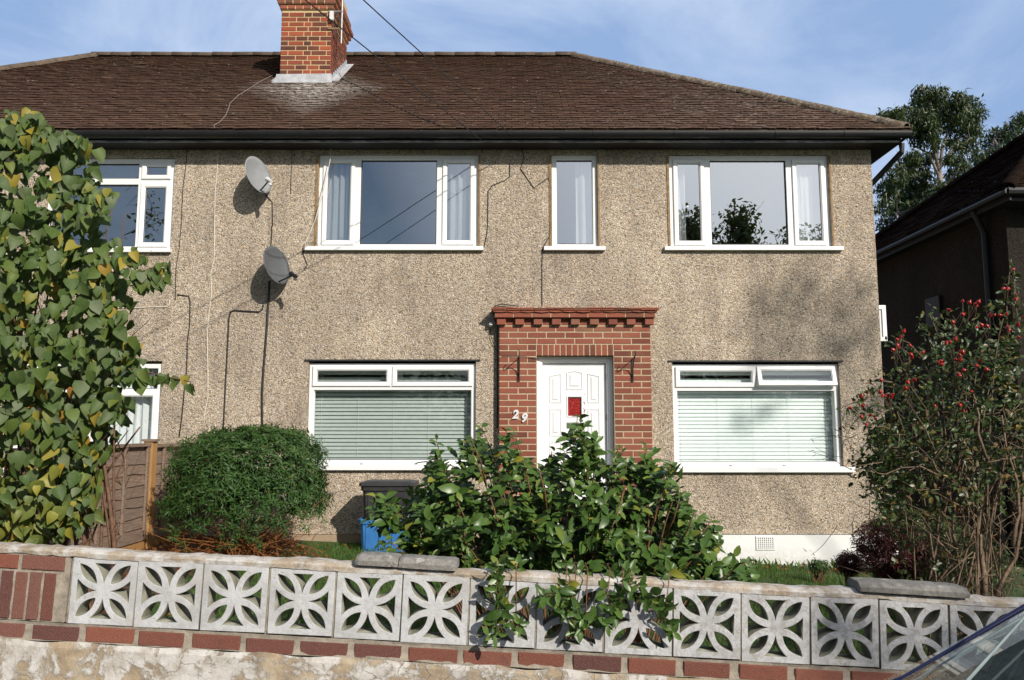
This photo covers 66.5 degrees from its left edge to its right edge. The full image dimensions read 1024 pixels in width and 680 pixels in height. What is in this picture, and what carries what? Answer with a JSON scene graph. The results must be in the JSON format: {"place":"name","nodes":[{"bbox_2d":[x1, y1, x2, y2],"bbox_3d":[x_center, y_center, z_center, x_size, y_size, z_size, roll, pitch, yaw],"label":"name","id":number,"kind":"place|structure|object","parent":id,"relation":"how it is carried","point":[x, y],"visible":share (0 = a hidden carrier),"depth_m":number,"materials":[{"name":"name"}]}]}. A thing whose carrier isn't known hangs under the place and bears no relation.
{"place":"outdoors","nodes":[
{"label":"outdoors","id":0,"kind":"place"},
{"bbox_2d":[0,0,1023,233],"label":"sky","id":1,"kind":"structure","parent":0,"point":[862,56],"materials":[{"name":"blue"}]},
{"bbox_2d":[151,539,1023,658],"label":"garden ground","id":2,"kind":"structure","parent":0,"point":[1018,592],"depth_m":6.81,"materials":[{"name":"green plant"}]},
{"bbox_2d":[0,107,195,613],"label":"heart leaved shrub","id":3,"kind":"object","parent":2,"relation":"on","point":[66,487],"visible":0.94,"depth_m":4.19,"materials":[{"name":"green plant"}]},
{"bbox_2d":[4,439,193,549],"bbox_3d":[-3.772,1.606,7.446,0.135,1.295,3.360,0,-6,0],"label":"fence","id":4,"kind":"object","parent":2,"relation":"on","point":[140,510],"visible":0.27,"depth_m":7.88,"materials":[{"name":"brown wood"}]},
{"bbox_2d":[0,51,305,536],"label":"semi detached house","id":5,"kind":"structure","parent":2,"relation":"on","point":[146,121],"depth_m":9.55,"materials":[{"name":"paint"}]},
{"bbox_2d":[3,364,161,471],"bbox_3d":[-5.057,0.921,9.280,1.850,1.277,0.160,0,-6,0],"label":"window","id":6,"kind":"structure","parent":5,"relation":"in","point":[149,392],"depth_m":9.30,"materials":[{"name":"white plastic"}]},
{"bbox_2d":[48,159,174,252],"bbox_3d":[-4.939,-1.647,9.573,1.620,1.190,0.160,0,-6,0],"label":"window","id":7,"kind":"structure","parent":5,"relation":"in","point":[145,187],"depth_m":9.60,"materials":[{"name":"white plastic"}]},
{"bbox_2d":[108,370,156,443],"bbox_3d":[-4.584,0.943,9.404,0.716,1.161,0.056,0,-6,0],"label":"net curtain","id":8,"kind":"object","parent":5,"relation":"hanging from","point":[141,417],"visible":0.23,"depth_m":9.40,"materials":[{"name":"white fabric"}]},
{"bbox_2d":[118,300,169,308],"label":"cable","id":9,"kind":"object","parent":5,"relation":"attached to","point":[152,307],"visible":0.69,"depth_m":9.40,"materials":[{"name":"plastic"}]},
{"bbox_2d":[175,154,186,299],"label":"cable","id":10,"kind":"object","parent":5,"relation":"attached to","point":[180,230],"visible":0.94,"depth_m":9.51,"materials":[{"name":"black plastic"}]},
{"bbox_2d":[177,294,190,436],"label":"cable","id":11,"kind":"object","parent":5,"relation":"attached to","point":[186,358],"visible":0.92,"depth_m":9.33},
{"bbox_2d":[202,149,218,431],"bbox_3d":[-3.634,-0.615,9.425,0.056,3.545,0.011,0,-6,0],"label":"cable","id":12,"kind":"object","parent":5,"relation":"attached to","point":[211,290],"visible":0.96,"depth_m":9.42,"materials":[{"name":"plastic"}]},
{"bbox_2d":[222,304,263,426],"bbox_3d":[-3.207,0.343,9.315,0.442,1.550,0.020,0,-6,0],"label":"cable","id":13,"kind":"object","parent":5,"relation":"attached to","point":[227,356],"visible":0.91,"depth_m":9.33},
{"bbox_2d":[213,75,272,127],"bbox_3d":[-3.676,-3.288,10.605,0.176,1.845,2.512,0,-7,-3],"label":"cable","id":14,"kind":"object","parent":5,"relation":"attached to","point":[236,97],"visible":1,"depth_m":10.49,"materials":[{"name":"grey plastic"}]},
{"bbox_2d":[87,534,303,612],"bbox_3d":[-3.077,1.973,6.277,1.346,0.067,5.600,0,-6,0],"label":"soil bed","id":15,"kind":"object","parent":2,"relation":"on","point":[159,548],"visible":0.17,"depth_m":8.26,"materials":[{"name":"brown soil"}]},
{"bbox_2d":[138,422,334,557],"bbox_3d":[-2.649,1.490,7.749,1.885,1.355,1.488,0,-6,0],"label":"clipped bush","id":16,"kind":"object","parent":15,"relation":"on","point":[232,485],"visible":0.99,"depth_m":7.50,"materials":[{"name":"green plant"}]},
{"bbox_2d":[358,516,406,551],"bbox_3d":[-1.358,2.132,8.620,0.609,0.350,0.452,0,-6,0],"label":"recycling box","id":17,"kind":"object","parent":2,"relation":"on","point":[370,538],"visible":0.27,"depth_m":8.43,"materials":[{"name":"blue plastic"}]},
{"bbox_2d":[359,479,418,517],"bbox_3d":[-1.361,1.759,8.667,0.610,0.398,0.440,0,-6,0],"label":"recycling box","id":18,"kind":"object","parent":17,"relation":"on","point":[384,486],"visible":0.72,"depth_m":8.49,"materials":[{"name":"plastic"}]},
{"bbox_2d":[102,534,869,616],"bbox_3d":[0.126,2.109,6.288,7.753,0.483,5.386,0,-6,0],"label":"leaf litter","id":19,"kind":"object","parent":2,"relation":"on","point":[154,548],"visible":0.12,"depth_m":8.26,"materials":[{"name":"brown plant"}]},
{"bbox_2d":[0,542,1023,679],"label":"garden wall","id":20,"kind":"structure","parent":2,"relation":"on","point":[51,628],"depth_m":3.46,"materials":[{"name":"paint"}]},
{"bbox_2d":[355,551,402,566],"bbox_3d":[-0.601,0.990,3.540,0.191,0.045,0.158,3,-6,2],"label":"coping stone","id":21,"kind":"object","parent":20,"relation":"on","point":[381,559],"visible":0.98,"depth_m":3.47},
{"bbox_2d":[398,554,458,570],"bbox_3d":[-0.373,1.003,3.534,0.260,0.045,0.158,3,-6,2],"label":"coping stone","id":22,"kind":"object","parent":20,"relation":"on","point":[426,562],"visible":1,"depth_m":3.47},
{"bbox_2d":[847,577,969,597],"bbox_3d":[1.760,1.096,3.474,0.474,0.045,0.158,3,-6,2],"label":"coping stone","id":23,"kind":"object","parent":20,"relation":"on","point":[910,587],"visible":1,"depth_m":3.41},
{"bbox_2d":[359,414,759,648],"bbox_3d":[0.272,1.157,4.214,2.248,1.514,1.810,0,-6,0],"label":"glossy shrub","id":24,"kind":"object","parent":2,"relation":"on","point":[446,514],"visible":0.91,"depth_m":4.31,"materials":[{"name":"green plant"}]},
{"bbox_2d":[252,0,912,566],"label":"semi detached house","id":25,"kind":"structure","parent":2,"relation":"on","point":[698,224],"depth_m":9.45,"materials":[{"name":"beige concrete"}]},
{"bbox_2d":[245,156,272,192],"bbox_3d":[-2.978,-1.982,9.370,0.344,0.457,0.429,0,-6,0],"label":"satellite dish","id":26,"kind":"object","parent":25,"relation":"attached to","point":[258,175],"visible":1,"depth_m":9.39,"materials":[{"name":"grey plastic"}]},
{"bbox_2d":[261,281,269,426],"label":"cable","id":27,"kind":"object","parent":25,"relation":"attached to","point":[265,345],"visible":0.9,"depth_m":9.33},
{"bbox_2d":[264,193,272,245],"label":"cable","id":28,"kind":"object","parent":25,"relation":"attached to","point":[272,218],"visible":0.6,"depth_m":9.52,"materials":[{"name":"black plastic"}]},
{"bbox_2d":[263,246,297,283],"bbox_3d":[-2.688,-0.886,9.248,0.414,0.467,0.424,0,-6,0],"label":"satellite dish","id":29,"kind":"object","parent":25,"relation":"attached to","point":[276,264],"visible":1,"depth_m":9.27,"materials":[{"name":"grey plastic"}]},
{"bbox_2d":[304,149,330,249],"bbox_3d":[-2.361,-1.715,9.485,0.296,1.262,0.010,0,-6,0],"label":"cable","id":30,"kind":"object","parent":25,"relation":"attached to","point":[320,200],"visible":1,"depth_m":9.48,"materials":[{"name":"plastic"}]},
{"bbox_2d":[328,0,343,43],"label":"aerial pole","id":31,"kind":"object","parent":25,"relation":"attached to","point":[331,14],"visible":0.95,"depth_m":11.86,"materials":[{"name":"metal"}]},
{"bbox_2d":[339,73,444,126],"bbox_3d":[-1.922,-3.539,10.952,0.318,2.377,3.790,4,-8,-31],"label":"cable","id":32,"kind":"object","parent":25,"relation":"on","point":[394,105],"visible":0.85,"depth_m":10.21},
{"bbox_2d":[304,359,479,469],"bbox_3d":[-1.429,0.884,9.290,2.098,1.303,0.170,0,-6,0],"label":"window","id":33,"kind":"structure","parent":25,"relation":"in","point":[391,384],"depth_m":9.33,"materials":[{"name":"white plastic"}]},
{"bbox_2d":[314,371,470,458],"bbox_3d":[-1.429,0.918,9.446,1.938,1.084,0.052,0,-6,0],"label":"venetian blind","id":34,"kind":"object","parent":25,"relation":"attached to","point":[410,433],"visible":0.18,"depth_m":9.44,"materials":[{"name":"white plastic"}]},
{"bbox_2d":[303,156,483,250],"bbox_3d":[-1.432,-1.681,9.577,2.173,1.210,0.160,0,-6,0],"label":"window","id":35,"kind":"structure","parent":25,"relation":"in","point":[368,203],"depth_m":9.60,"materials":[{"name":"white plastic"}]},
{"bbox_2d":[489,322,495,347],"bbox_3d":[-0.236,-0.057,9.321,0.089,0.310,0.093,0,-6,0],"label":"outdoor sensor","id":36,"kind":"object","parent":25,"relation":"attached to","point":[490,324],"visible":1,"depth_m":9.33,"materials":[{"name":"white plastic"}]},
{"bbox_2d":[484,163,509,245],"bbox_3d":[-0.184,-1.648,9.542,0.328,1.060,0.012,0,-6,0],"label":"cable","id":37,"kind":"object","parent":25,"relation":"attached to","point":[487,202],"visible":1,"depth_m":9.56,"materials":[{"name":"black plastic"}]},
{"bbox_2d":[493,304,518,427],"bbox_3d":[-0.072,0.303,9.296,0.319,1.488,0.013,0,-6,0],"label":"cable","id":38,"kind":"object","parent":25,"relation":"attached to","point":[497,358],"visible":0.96,"depth_m":9.30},
{"bbox_2d":[518,349,519,381],"bbox_3d":[0.081,0.294,9.078,0.026,0.363,0.278,0,-6,0],"label":"hanging basket bracket","id":39,"kind":"object","parent":25,"relation":"attached to","point":[518,367],"visible":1,"depth_m":9.19,"materials":[{"name":"metal"}]},
{"bbox_2d":[512,410,527,421],"bbox_3d":[0.092,0.891,9.137,0.186,0.150,0.017,0,-6,0],"label":"house number","id":40,"kind":"object","parent":25,"relation":"attached to","point":[523,417],"visible":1,"depth_m":9.13,"materials":[{"name":"white plastic"}]},
{"bbox_2d":[520,150,550,305],"bbox_3d":[0.293,-1.413,9.515,0.382,2.014,0.011,0,-6,0],"label":"cable","id":41,"kind":"object","parent":25,"relation":"attached to","point":[550,211],"visible":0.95,"depth_m":9.53,"materials":[{"name":"black plastic"}]},
{"bbox_2d":[544,156,605,250],"bbox_3d":[0.759,-1.681,9.577,0.744,1.210,0.160,0,-6,0],"label":"window","id":42,"kind":"structure","parent":25,"relation":"in","point":[572,179],"depth_m":9.60,"materials":[{"name":"white plastic"}]},
{"bbox_2d":[543,363,606,541],"bbox_3d":[0.747,1.359,9.265,0.753,2.172,0.051,0,-6,0],"label":"door","id":43,"kind":"structure","parent":25,"relation":"in","point":[569,389],"depth_m":9.32,"materials":[{"name":"white paint"}]},
{"bbox_2d":[631,351,635,381],"bbox_3d":[1.419,0.307,9.077,0.026,0.348,0.278,0,-6,0],"label":"hanging basket bracket","id":44,"kind":"object","parent":25,"relation":"attached to","point":[632,372],"visible":1,"depth_m":9.19,"materials":[{"name":"metal"}]},
{"bbox_2d":[664,156,843,250],"bbox_3d":[2.929,-1.678,9.577,2.162,1.204,0.160,0,-6,0],"label":"window","id":45,"kind":"structure","parent":25,"relation":"in","point":[715,203],"depth_m":9.60,"materials":[{"name":"white plastic"}]},
{"bbox_2d":[677,372,833,460],"bbox_3d":[2.909,0.932,9.424,1.933,1.095,0.052,0,-6,0],"label":"venetian blind","id":46,"kind":"object","parent":25,"relation":"attached to","point":[749,426],"visible":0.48,"depth_m":9.41,"materials":[{"name":"white plastic"}]},
{"bbox_2d":[668,360,855,471],"bbox_3d":[2.940,0.902,9.288,2.154,1.317,0.170,0,-6,0],"label":"window","id":47,"kind":"structure","parent":25,"relation":"in","point":[756,384],"depth_m":9.32,"materials":[{"name":"white plastic"}]},
{"bbox_2d":[879,305,887,340],"bbox_3d":[4.635,-0.217,10.102,0.410,0.467,0.035,0,-6,0],"label":"window","id":48,"kind":"structure","parent":25,"relation":"in","point":[882,308],"depth_m":10.09,"materials":[{"name":"white plastic"}]},
{"bbox_2d":[717,557,835,568],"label":"weeds","id":49,"kind":"object","parent":2,"relation":"on","point":[790,565],"visible":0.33,"depth_m":8.90,"materials":[{"name":"green plant"}]},
{"bbox_2d":[803,557,832,583],"bbox_3d":[3.114,2.353,7.983,0.287,0.272,0.250,0,-6,0],"label":"weed plant","id":50,"kind":"object","parent":2,"relation":"on","point":[818,566],"visible":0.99,"depth_m":7.96,"materials":[{"name":"green plant"}]},
{"bbox_2d":[832,548,863,586],"bbox_3d":[3.030,2.120,7.012,0.290,0.502,0.278,0,-6,0],"label":"heather bush","id":51,"kind":"object","parent":2,"relation":"on","point":[843,559],"visible":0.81,"depth_m":6.96,"materials":[{"name":"purple plant"}]},
{"bbox_2d":[849,503,973,621],"bbox_3d":[3.342,1.836,6.440,1.057,0.970,0.947,0,-6,0],"label":"heather bush","id":52,"kind":"object","parent":2,"relation":"on","point":[878,548],"visible":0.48,"depth_m":6.27,"materials":[{"name":"purple plant"}]},
{"bbox_2d":[804,259,1023,658],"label":"rose bush","id":53,"kind":"object","parent":2,"relation":"on","point":[882,458],"visible":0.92,"depth_m":4.55,"materials":[{"name":"green plant"}]},
{"bbox_2d":[875,133,1023,566],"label":"detached house","id":54,"kind":"structure","parent":2,"relation":"on","point":[953,243],"depth_m":11.54,"materials":[{"name":"tile"}]},
{"bbox_2d":[916,518,1017,635],"bbox_3d":[3.500,1.829,6.033,0.726,0.910,0.638,0,-6,0],"label":"garden bush","id":55,"kind":"object","parent":2,"relation":"on","point":[942,571],"visible":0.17,"depth_m":5.95,"materials":[{"name":"green plant"}]},
{"bbox_2d":[873,82,993,230],"bbox_3d":[13.331,-4.075,24.661,5.017,8.662,3.261,0,-6,0],"label":"eucalyptus tree","id":56,"kind":"object","parent":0,"point":[931,111],"visible":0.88,"depth_m":24.33,"materials":[{"name":"green plant"}]},
{"bbox_2d":[972,110,1023,165],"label":"eucalyptus tree","id":57,"kind":"object","parent":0,"point":[1007,134],"visible":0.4,"depth_m":28.02,"materials":[{"name":"green plant"}]},
{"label":"road","id":58,"kind":"structure","parent":0,"visible":0},
{"bbox_2d":[892,604,1023,679],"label":"parked car","id":59,"kind":"object","parent":58,"relation":"on","point":[1003,659],"visible":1,"depth_m":1.69,"materials":[{"name":"blue paint"}]},
{"bbox_3d":[-7.177,-2.088,-5.889,1.489,6.616,0.315,0,-6,0],"label":"telephone pole","id":60,"kind":"object","parent":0,"visible":0},
{"bbox_2d":[305,0,482,140],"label":"telephone wire","id":61,"kind":"object","parent":60,"relation":"attached to","point":[389,66],"visible":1,"depth_m":7.62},
{"bbox_2d":[363,0,510,134],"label":"telephone wire","id":62,"kind":"object","parent":60,"relation":"attached to","point":[432,63],"visible":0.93,"depth_m":7.59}
]}

